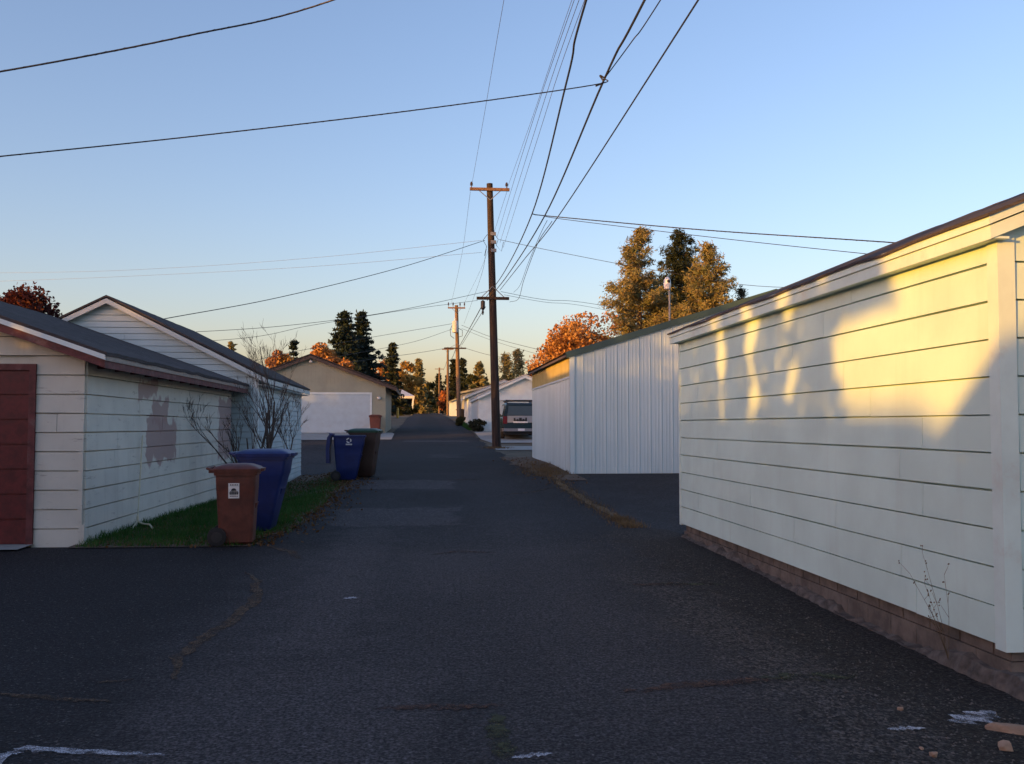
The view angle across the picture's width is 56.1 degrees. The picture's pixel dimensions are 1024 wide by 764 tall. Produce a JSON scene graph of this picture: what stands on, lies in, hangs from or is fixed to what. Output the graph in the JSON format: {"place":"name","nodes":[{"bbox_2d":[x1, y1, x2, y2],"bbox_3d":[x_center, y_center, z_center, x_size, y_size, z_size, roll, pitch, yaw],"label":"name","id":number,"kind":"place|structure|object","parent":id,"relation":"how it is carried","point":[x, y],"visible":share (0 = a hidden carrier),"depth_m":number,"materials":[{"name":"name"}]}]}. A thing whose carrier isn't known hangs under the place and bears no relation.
{"place":"outdoors","nodes":[
{"label":"outdoors","id":0,"kind":"place"},
{"bbox_2d":[0,0,334,72],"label":"overhead cable","id":1,"kind":"object","parent":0,"point":[95,54],"visible":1,"depth_m":9.62,"materials":[{"name":"rubber"}]},
{"bbox_2d":[299,440,384,475],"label":"neighbour driveway","id":2,"kind":"structure","parent":0,"point":[313,456],"depth_m":37.78,"materials":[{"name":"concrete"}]},
{"bbox_2d":[23,413,683,547],"bbox_3d":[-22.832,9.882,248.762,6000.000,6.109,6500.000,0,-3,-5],"label":"ground","id":3,"kind":"structure","parent":0,"point":[397,422],"depth_m":42.71,"materials":[{"name":"concrete"}]},
{"bbox_2d":[0,281,62,317],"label":"broadleaf tree","id":4,"kind":"object","parent":3,"relation":"on","point":[29,299],"visible":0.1,"depth_m":49.25,"materials":[{"name":"red plant"}]},
{"bbox_2d":[0,301,248,547],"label":"cream garage","id":5,"kind":"structure","parent":3,"relation":"on","point":[83,410],"depth_m":13.26,"materials":[{"name":"wood"}]},
{"bbox_2d":[0,370,28,543],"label":"garage door","id":6,"kind":"structure","parent":5,"relation":"in","point":[14,384],"depth_m":12.70,"materials":[{"name":"red paint"}]},
{"bbox_2d":[58,295,309,481],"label":"pale garage","id":7,"kind":"structure","parent":3,"relation":"on","point":[115,318],"depth_m":22.82,"materials":[{"name":"white"}]},
{"bbox_2d":[67,473,346,547],"bbox_3d":[-5.203,2.497,21.851,2.846,0.372,18.750,0,-3,-5],"label":"lawn base","id":8,"kind":"object","parent":3,"relation":"on","point":[303,478],"visible":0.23,"depth_m":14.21,"materials":[{"name":"plant"}]},
{"bbox_2d":[133,435,152,528],"bbox_3d":[-5.739,1.558,14.752,0.286,1.463,0.959,2,-3,-31],"label":"garden stake","id":9,"kind":"object","parent":8,"relation":"on","point":[138,521],"visible":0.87,"depth_m":14.89,"materials":[{"name":"beige"}]},
{"bbox_2d":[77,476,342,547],"bbox_3d":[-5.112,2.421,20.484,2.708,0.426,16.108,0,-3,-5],"label":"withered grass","id":10,"kind":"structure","parent":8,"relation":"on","point":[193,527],"depth_m":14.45,"materials":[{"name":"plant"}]},
{"bbox_2d":[206,463,265,546],"bbox_3d":[-3.700,1.635,12.906,0.731,1.080,0.620,0,-3,-9],"label":"roll cart","id":11,"kind":"object","parent":8,"relation":"on","point":[237,486],"visible":1,"depth_m":12.67,"materials":[{"name":"brown plastic"}]},
{"bbox_2d":[229,448,297,530],"bbox_3d":[-3.712,1.619,14.412,0.921,1.230,0.760,0,-3,-3],"label":"roll cart","id":12,"kind":"object","parent":8,"relation":"on","point":[274,475],"visible":0.52,"depth_m":14.11,"materials":[{"name":"blue plastic"}]},
{"bbox_2d":[91,456,589,547],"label":"leaf litter","id":13,"kind":"object","parent":8,"relation":"on","point":[317,510],"visible":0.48,"depth_m":18.10,"materials":[{"name":"plant"}]},
{"bbox_2d":[227,341,237,350],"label":"spruce tree","id":14,"kind":"object","parent":3,"relation":"on","point":[231,345],"visible":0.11,"depth_m":107.68,"materials":[{"name":"green plant"}]},
{"bbox_2d":[183,323,308,463],"bbox_3d":[-5.281,0.633,19.015,2.471,3.799,2.180,0,-3,-5],"label":"bare shrub","id":15,"kind":"object","parent":3,"relation":"on","point":[269,436],"visible":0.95,"depth_m":19.07,"materials":[{"name":"brown plant"}]},
{"bbox_2d":[264,349,293,368],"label":"broadleaf tree","id":16,"kind":"object","parent":3,"relation":"on","point":[282,358],"visible":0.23,"depth_m":82.11,"materials":[{"name":"orange plant"}]},
{"bbox_2d":[287,340,299,361],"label":"spruce tree","id":17,"kind":"object","parent":3,"relation":"on","point":[293,346],"visible":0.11,"depth_m":98.40,"materials":[{"name":"green plant"}]},
{"bbox_2d":[310,342,354,369],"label":"broadleaf tree","id":18,"kind":"object","parent":3,"relation":"on","point":[325,351],"visible":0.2,"depth_m":83.94,"materials":[{"name":"orange plant"}]},
{"bbox_2d":[271,354,400,432],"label":"tan garage","id":19,"kind":"structure","parent":3,"relation":"on","point":[340,398],"depth_m":51.35,"materials":[{"name":"brown"}]},
{"bbox_2d":[300,394,369,432],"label":"garage door","id":20,"kind":"structure","parent":19,"relation":"in","point":[324,413],"depth_m":51.31,"materials":[{"name":"white paint"}]},
{"bbox_2d":[300,433,393,439],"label":"concrete apron","id":21,"kind":"object","parent":3,"relation":"on","point":[314,436],"visible":0.3,"depth_m":48.73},
{"bbox_2d":[369,415,381,428],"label":"roll cart","id":22,"kind":"object","parent":21,"relation":"on","point":[375,421],"visible":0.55,"depth_m":50.40,"materials":[{"name":"red plastic"}]},
{"bbox_2d":[328,309,373,377],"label":"spruce tree","id":23,"kind":"object","parent":3,"relation":"on","point":[345,333],"visible":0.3,"depth_m":93.67,"materials":[{"name":"green plant"}]},
{"bbox_2d":[351,309,399,415],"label":"spruce tree","id":24,"kind":"object","parent":3,"relation":"on","point":[362,326],"visible":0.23,"depth_m":96.82,"materials":[{"name":"green plant"}]},
{"bbox_2d":[372,359,399,380],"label":"broadleaf tree","id":25,"kind":"object","parent":3,"relation":"on","point":[380,370],"visible":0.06,"depth_m":147.40,"materials":[{"name":"orange plant"}]},
{"bbox_2d":[382,342,411,415],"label":"spruce tree","id":26,"kind":"object","parent":3,"relation":"on","point":[392,376],"visible":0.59,"depth_m":123.80,"materials":[{"name":"green plant"}]},
{"bbox_2d":[393,390,414,414],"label":"carport","id":27,"kind":"object","parent":3,"relation":"on","point":[409,397],"visible":0.21,"depth_m":137.19,"materials":[{"name":"white paint"}]},
{"bbox_2d":[395,360,424,403],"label":"broadleaf tree","id":28,"kind":"object","parent":3,"relation":"on","point":[407,379],"visible":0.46,"depth_m":154.06,"materials":[{"name":"green plant"}]},
{"bbox_2d":[408,405,419,414],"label":"bush","id":29,"kind":"object","parent":3,"relation":"on","point":[416,408],"visible":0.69,"depth_m":131.17,"materials":[{"name":"green plant"}]},
{"bbox_2d":[413,358,433,413],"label":"spruce tree","id":30,"kind":"object","parent":3,"relation":"on","point":[422,395],"visible":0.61,"depth_m":163.69,"materials":[{"name":"green plant"}]},
{"bbox_2d":[425,381,435,412],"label":"broadleaf tree","id":31,"kind":"object","parent":3,"relation":"on","point":[428,387],"visible":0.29,"depth_m":188.90,"materials":[{"name":"green plant"}]},
{"bbox_2d":[433,373,443,412],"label":"spruce tree","id":32,"kind":"object","parent":3,"relation":"on","point":[435,408],"visible":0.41,"depth_m":214.16,"materials":[{"name":"green plant"}]},
{"bbox_2d":[438,367,441,412],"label":"utility pole","id":33,"kind":"object","parent":3,"relation":"on","point":[439,388],"visible":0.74,"depth_m":189.50,"materials":[{"name":"brown wood"}]},
{"bbox_2d":[436,389,449,413],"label":"broadleaf tree","id":34,"kind":"object","parent":3,"relation":"on","point":[441,402],"visible":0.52,"depth_m":173.88,"materials":[{"name":"orange plant"}]},
{"bbox_2d":[442,349,453,414],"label":"utility pole","id":35,"kind":"object","parent":3,"relation":"on","point":[447,404],"visible":0.84,"depth_m":132.73,"materials":[{"name":"brown wood"}]},
{"bbox_2d":[442,358,455,413],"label":"spruce tree","id":36,"kind":"object","parent":3,"relation":"on","point":[452,376],"visible":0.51,"depth_m":149.56,"materials":[{"name":"green plant"}]},
{"bbox_2d":[448,398,456,415],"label":"white shed","id":37,"kind":"structure","parent":3,"relation":"on","point":[452,408],"depth_m":121.80,"materials":[{"name":"paint"}]},
{"bbox_2d":[444,302,465,416],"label":"utility pole","id":38,"kind":"object","parent":3,"relation":"on","point":[455,326],"visible":0.91,"depth_m":82.89,"materials":[{"name":"brown wood"}]},
{"bbox_2d":[258,324,447,359],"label":"overhead cable","id":39,"kind":"object","parent":38,"relation":"attached to","point":[353,340],"visible":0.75,"depth_m":72.77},
{"bbox_2d":[325,329,451,358],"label":"overhead cable","id":40,"kind":"object","parent":38,"relation":"attached to","point":[386,347],"visible":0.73,"depth_m":73.67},
{"bbox_2d":[450,358,468,397],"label":"spruce tree","id":41,"kind":"object","parent":3,"relation":"on","point":[463,377],"visible":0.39,"depth_m":144.71,"materials":[{"name":"green plant"}]},
{"bbox_2d":[455,416,465,425],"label":"bush","id":42,"kind":"object","parent":3,"relation":"on","point":[459,420],"visible":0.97,"depth_m":65.78,"materials":[{"name":"green plant"}]},
{"bbox_2d":[428,374,503,412],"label":"wood","id":43,"kind":"object","parent":3,"relation":"on","point":[445,382],"depth_m":345.75,"materials":[{"name":"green plant"}]},
{"bbox_2d":[465,373,478,388],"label":"broadleaf tree","id":44,"kind":"object","parent":3,"relation":"on","point":[471,378],"visible":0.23,"depth_m":117.92,"materials":[{"name":"green plant"}]},
{"bbox_2d":[461,384,490,408],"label":"beige garage","id":45,"kind":"structure","parent":3,"relation":"on","point":[465,392],"depth_m":85.95,"materials":[{"name":"brown"}]},
{"bbox_2d":[468,418,486,431],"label":"bush","id":46,"kind":"object","parent":3,"relation":"on","point":[475,425],"visible":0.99,"depth_m":53.29,"materials":[{"name":"green plant"}]},
{"bbox_2d":[469,361,489,388],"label":"spruce tree","id":47,"kind":"object","parent":3,"relation":"on","point":[479,371],"visible":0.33,"depth_m":124.93,"materials":[{"name":"green plant"}]},
{"bbox_2d":[461,379,507,422],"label":"white garage","id":48,"kind":"structure","parent":3,"relation":"on","point":[467,406],"depth_m":72.04,"materials":[{"name":"paint"}]},
{"bbox_2d":[470,181,509,447],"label":"utility pole","id":49,"kind":"object","parent":3,"relation":"on","point":[495,400],"visible":0.95,"depth_m":40.12,"materials":[{"name":"brown wood"}]},
{"bbox_2d":[18,252,481,280],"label":"overhead cable","id":50,"kind":"object","parent":49,"relation":"attached to","point":[262,269],"visible":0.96,"depth_m":50.10,"materials":[{"name":"rubber"}]},
{"bbox_2d":[24,240,481,272],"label":"overhead cable","id":51,"kind":"object","parent":49,"relation":"attached to","point":[254,262],"visible":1,"depth_m":50.46,"materials":[{"name":"rubber"}]},
{"bbox_2d":[162,240,484,319],"bbox_3d":[-5.609,-3.784,33.030,0.911,4.981,16.824,-1,-3,29],"label":"overhead cable","id":52,"kind":"object","parent":49,"relation":"attached to","point":[316,288],"visible":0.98,"depth_m":31.88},
{"bbox_2d":[197,291,486,331],"bbox_3d":[-9.589,-2.483,34.016,21.178,3.241,0.865,2,-3,-33],"label":"overhead cable","id":53,"kind":"object","parent":49,"relation":"attached to","point":[333,320],"visible":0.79,"depth_m":36.14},
{"bbox_2d":[213,300,477,340],"bbox_3d":[-9.728,-2.187,33.817,20.734,3.028,1.195,2,-3,-34],"label":"overhead cable","id":54,"kind":"object","parent":49,"relation":"attached to","point":[341,320],"visible":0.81,"depth_m":36.29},
{"bbox_2d":[471,1,503,186],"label":"overhead cable","id":55,"kind":"object","parent":49,"relation":"attached to","point":[489,84],"visible":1,"depth_m":25.95,"materials":[{"name":"metal"}]},
{"bbox_2d":[511,221,551,301],"bbox_3d":[0.403,-3.476,31.104,0.184,0.595,18.313,0,-3,-3],"label":"overhead cable","id":56,"kind":"object","parent":49,"relation":"attached to","point":[531,258],"visible":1,"depth_m":26.25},
{"bbox_2d":[497,1,573,235],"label":"overhead cable","id":57,"kind":"object","parent":49,"relation":"attached to","point":[539,100],"visible":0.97,"depth_m":20.90,"materials":[{"name":"metal"}]},
{"bbox_2d":[485,0,586,297],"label":"overhead cable","id":58,"kind":"object","parent":49,"relation":"attached to","point":[578,26],"visible":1,"depth_m":14.30,"materials":[{"name":"rubber"}]},
{"bbox_2d":[532,214,893,242],"bbox_3d":[5.489,-2.916,18.331,12.058,2.097,1.326,-1,-3,28],"label":"overhead cable","id":59,"kind":"object","parent":58,"relation":"attached to","point":[721,231],"visible":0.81,"depth_m":18.75,"materials":[{"name":"rubber"}]},
{"bbox_2d":[500,1,578,241],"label":"overhead cable","id":60,"kind":"object","parent":49,"relation":"attached to","point":[543,103],"visible":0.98,"depth_m":21.24,"materials":[{"name":"rubber"}]},
{"bbox_2d":[507,0,571,187],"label":"overhead cable","id":61,"kind":"object","parent":49,"relation":"attached to","point":[543,84],"visible":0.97,"depth_m":25.45,"materials":[{"name":"metal"}]},
{"bbox_2d":[503,0,584,246],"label":"overhead cable","id":62,"kind":"object","parent":49,"relation":"attached to","point":[548,104],"visible":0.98,"depth_m":21.12,"materials":[{"name":"metal"}]},
{"bbox_2d":[487,0,645,300],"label":"overhead cable","id":63,"kind":"object","parent":49,"relation":"attached to","point":[624,38],"visible":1,"depth_m":14.39,"materials":[{"name":"rubber"}]},
{"bbox_2d":[0,78,607,156],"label":"overhead cable","id":64,"kind":"object","parent":63,"relation":"attached to","point":[294,124],"visible":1,"depth_m":11.43,"materials":[{"name":"rubber"}]},
{"bbox_2d":[608,0,660,73],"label":"overhead cable","id":65,"kind":"object","parent":63,"relation":"attached to","point":[635,36],"visible":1,"depth_m":11.68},
{"bbox_2d":[545,216,866,253],"bbox_3d":[5.520,-2.755,18.474,11.580,2.380,1.222,-1,-3,29],"label":"overhead cable","id":66,"kind":"object","parent":63,"relation":"attached to","point":[711,237],"visible":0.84,"depth_m":19.02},
{"bbox_2d":[507,295,663,322],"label":"overhead cable","id":67,"kind":"object","parent":49,"relation":"attached to","point":[586,306],"visible":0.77,"depth_m":44.01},
{"bbox_2d":[505,292,671,318],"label":"overhead cable","id":68,"kind":"object","parent":49,"relation":"attached to","point":[583,302],"visible":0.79,"depth_m":43.51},
{"bbox_2d":[500,0,698,289],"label":"overhead cable","id":69,"kind":"object","parent":49,"relation":"attached to","point":[686,18],"visible":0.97,"depth_m":14.53,"materials":[{"name":"rubber"}]},
{"bbox_2d":[499,239,769,286],"bbox_3d":[9.184,-4.735,35.886,21.322,2.910,0.698,-1,-3,22],"label":"overhead cable","id":70,"kind":"object","parent":49,"relation":"attached to","point":[638,267],"visible":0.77,"depth_m":37.28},
{"bbox_2d":[469,374,531,430],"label":"white garage","id":71,"kind":"structure","parent":3,"relation":"on","point":[519,388],"depth_m":54.21,"materials":[{"name":"paint"}]},
{"bbox_2d":[473,431,531,442],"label":"parking pad","id":72,"kind":"object","parent":3,"relation":"on","point":[508,438],"visible":0.25,"depth_m":47.86,"materials":[{"name":"concrete"}]},
{"bbox_2d":[500,400,531,438],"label":"parked vehicle","id":73,"kind":"object","parent":72,"relation":"on","point":[515,418],"visible":0.5,"depth_m":46.27,"materials":[{"name":"grey paint"}]},
{"bbox_2d":[498,351,520,380],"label":"pine tree","id":74,"kind":"object","parent":3,"relation":"on","point":[507,362],"visible":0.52,"depth_m":105.30,"materials":[{"name":"green plant"}]},
{"bbox_2d":[0,413,1023,763],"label":"alley","id":75,"kind":"structure","parent":3,"relation":"on","point":[306,661],"depth_m":6.86,"materials":[{"name":"asphalt"}]},
{"bbox_2d":[0,544,32,549],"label":"concrete door sill","id":76,"kind":"structure","parent":75,"relation":"on","point":[10,546],"depth_m":12.44,"materials":[{"name":"concrete"}]},
{"bbox_2d":[1,693,109,701],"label":"asphalt crack","id":77,"kind":"object","parent":75,"relation":"on","point":[69,698],"visible":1,"depth_m":5.63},
{"bbox_2d":[0,746,160,763],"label":"paint mark","id":78,"kind":"object","parent":75,"relation":"on","point":[64,750],"visible":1,"depth_m":4.69,"materials":[{"name":"grey"}]},
{"bbox_2d":[169,572,262,678],"bbox_3d":[-2.407,1.968,8.261,0.394,0.001,4.473,0,-3,-8],"label":"asphalt crack","id":79,"kind":"object","parent":75,"relation":"on","point":[188,649],"visible":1,"depth_m":7.61,"materials":[{"name":"asphalt"}]},
{"bbox_2d":[266,545,297,557],"bbox_3d":[-2.832,2.139,12.128,0.216,0.006,1.517,1,-3,-30],"label":"asphalt crack","id":80,"kind":"object","parent":75,"relation":"on","point":[283,549],"visible":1,"depth_m":12.21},
{"bbox_2d":[326,433,365,480],"bbox_3d":[-4.238,1.906,24.553,0.995,1.201,0.700,0,-3,-7],"label":"roll cart","id":81,"kind":"object","parent":75,"relation":"on","point":[348,449],"visible":1,"depth_m":24.27,"materials":[{"name":"blue plastic"}]},
{"bbox_2d":[344,428,382,475],"bbox_3d":[-3.905,1.867,25.443,0.931,1.280,0.740,0,-3,5],"label":"roll cart","id":82,"kind":"object","parent":75,"relation":"on","point":[368,463],"visible":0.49,"depth_m":25.14,"materials":[{"name":"plastic"}]},
{"bbox_2d":[377,703,498,709],"bbox_3d":[-0.405,1.841,5.435,0.727,0.001,0.149,0,-3,-2],"label":"asphalt crack","id":83,"kind":"object","parent":75,"relation":"on","point":[430,705],"visible":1,"depth_m":5.45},
{"bbox_2d":[485,714,516,758],"bbox_3d":[-0.073,1.819,4.950,0.172,0.001,0.840,0,-3,-5],"label":"asphalt crack","id":84,"kind":"object","parent":75,"relation":"on","point":[498,718],"visible":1,"depth_m":5.00,"materials":[{"name":"asphalt"}]},
{"bbox_2d":[479,445,573,477],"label":"dry weeds","id":85,"kind":"object","parent":75,"relation":"on","point":[548,472],"visible":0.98,"depth_m":26.36,"materials":[{"name":"plant"}]},
{"bbox_2d":[552,475,625,521],"bbox_3d":[1.389,2.320,19.827,0.310,0.284,9.603,0,-3,-6],"label":"grassy seam","id":86,"kind":"object","parent":75,"relation":"on","point":[581,495],"visible":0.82,"depth_m":19.67,"materials":[{"name":"plant"}]},
{"bbox_2d":[542,474,649,527],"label":"dry grass","id":87,"kind":"structure","parent":75,"relation":"on","point":[631,521],"depth_m":16.74,"materials":[{"name":"plant"}]},
{"bbox_2d":[623,677,768,692],"bbox_3d":[1.135,1.864,5.922,0.985,0.003,0.191,1,-3,-16],"label":"asphalt crack","id":88,"kind":"object","parent":75,"relation":"on","point":[696,683],"visible":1,"depth_m":5.93,"materials":[{"name":"asphalt"}]},
{"bbox_2d":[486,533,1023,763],"bbox_3d":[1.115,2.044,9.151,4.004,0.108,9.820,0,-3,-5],"label":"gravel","id":89,"kind":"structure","parent":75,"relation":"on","point":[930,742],"depth_m":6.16,"materials":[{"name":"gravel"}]},
{"bbox_2d":[758,672,856,680],"bbox_3d":[1.933,1.905,6.201,0.762,0.056,0.224,1,-3,-20],"label":"asphalt crack","id":90,"kind":"object","parent":75,"relation":"on","point":[784,674],"visible":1,"depth_m":6.22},
{"bbox_2d":[898,545,949,657],"bbox_3d":[2.914,1.528,6.761,0.085,0.758,0.515,1,-3,-18],"label":"dry weed","id":91,"kind":"object","parent":75,"relation":"on","point":[929,608],"visible":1,"depth_m":6.68,"materials":[{"name":"plant"}]},
{"bbox_2d":[950,710,991,722],"bbox_3d":[2.645,1.914,5.492,0.460,0.022,0.224,2,-3,-36],"label":"paint mark","id":92,"kind":"object","parent":75,"relation":"on","point":[969,718],"visible":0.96,"depth_m":5.48,"materials":[{"name":"grey"}]},
{"bbox_2d":[985,722,1023,734],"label":"stone","id":93,"kind":"object","parent":75,"relation":"on","point":[1016,729],"visible":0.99,"depth_m":5.25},
{"bbox_2d":[998,740,1012,750],"bbox_3d":[2.533,1.869,4.933,0.084,0.058,0.067,1,-3,-16],"label":"stone","id":94,"kind":"object","parent":75,"relation":"on","point":[1004,745],"visible":1,"depth_m":4.91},
{"bbox_2d":[496,446,531,449],"bbox_3d":[2.299,2.741,39.995,6.100,0.098,2.600,0,-3,-5],"label":"pale strip","id":95,"kind":"object","parent":3,"relation":"on","point":[521,447],"visible":0.22,"depth_m":39.41,"materials":[{"name":"concrete"}]},
{"bbox_2d":[510,348,527,377],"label":"pine tree","id":96,"kind":"object","parent":3,"relation":"on","point":[517,354],"visible":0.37,"depth_m":108.41,"materials":[{"name":"green plant"}]},
{"bbox_2d":[500,457,586,479],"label":"gravel verge","id":97,"kind":"structure","parent":3,"relation":"on","point":[569,476],"depth_m":28.29,"materials":[{"name":"gravel"}]},
{"bbox_2d":[525,311,622,370],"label":"broadleaf tree","id":98,"kind":"object","parent":3,"relation":"on","point":[563,339],"visible":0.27,"depth_m":63.55,"materials":[{"name":"orange plant"}]},
{"bbox_2d":[594,225,677,341],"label":"pine tree","id":99,"kind":"object","parent":3,"relation":"on","point":[631,296],"visible":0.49,"depth_m":72.99,"materials":[{"name":"green plant"}]},
{"bbox_2d":[528,289,776,473],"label":"metal building","id":100,"kind":"structure","parent":3,"relation":"on","point":[609,406],"depth_m":25.43,"materials":[{"name":"white paint"}]},
{"bbox_2d":[663,277,670,320],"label":"yard lamp","id":101,"kind":"object","parent":3,"relation":"on","point":[667,283],"visible":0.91,"depth_m":47.06,"materials":[{"name":"grey metal"}]},
{"bbox_2d":[655,228,704,322],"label":"pine tree","id":102,"kind":"object","parent":3,"relation":"on","point":[678,248],"visible":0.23,"depth_m":81.53,"materials":[{"name":"green plant"}]},
{"bbox_2d":[662,240,738,321],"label":"pine tree","id":103,"kind":"object","parent":3,"relation":"on","point":[711,294],"visible":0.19,"depth_m":71.53,"materials":[{"name":"green plant"}]},
{"bbox_2d":[733,285,748,299],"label":"pine tree","id":104,"kind":"object","parent":3,"relation":"on","point":[741,293],"visible":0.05,"depth_m":87.62,"materials":[{"name":"green plant"}]},
{"bbox_2d":[667,193,1023,700],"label":"ivory garage","id":105,"kind":"structure","parent":3,"relation":"on","point":[851,433],"depth_m":7.74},
{"bbox_2d":[0,0,1023,412],"label":"sky","id":106,"kind":"structure","parent":0,"point":[873,120],"materials":[{"name":"blue"}]},
{"bbox_2d":[553,474,685,533],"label":"side driveway","id":107,"kind":"structure","parent":0,"point":[651,500],"depth_m":20.21,"materials":[{"name":"asphalt"}]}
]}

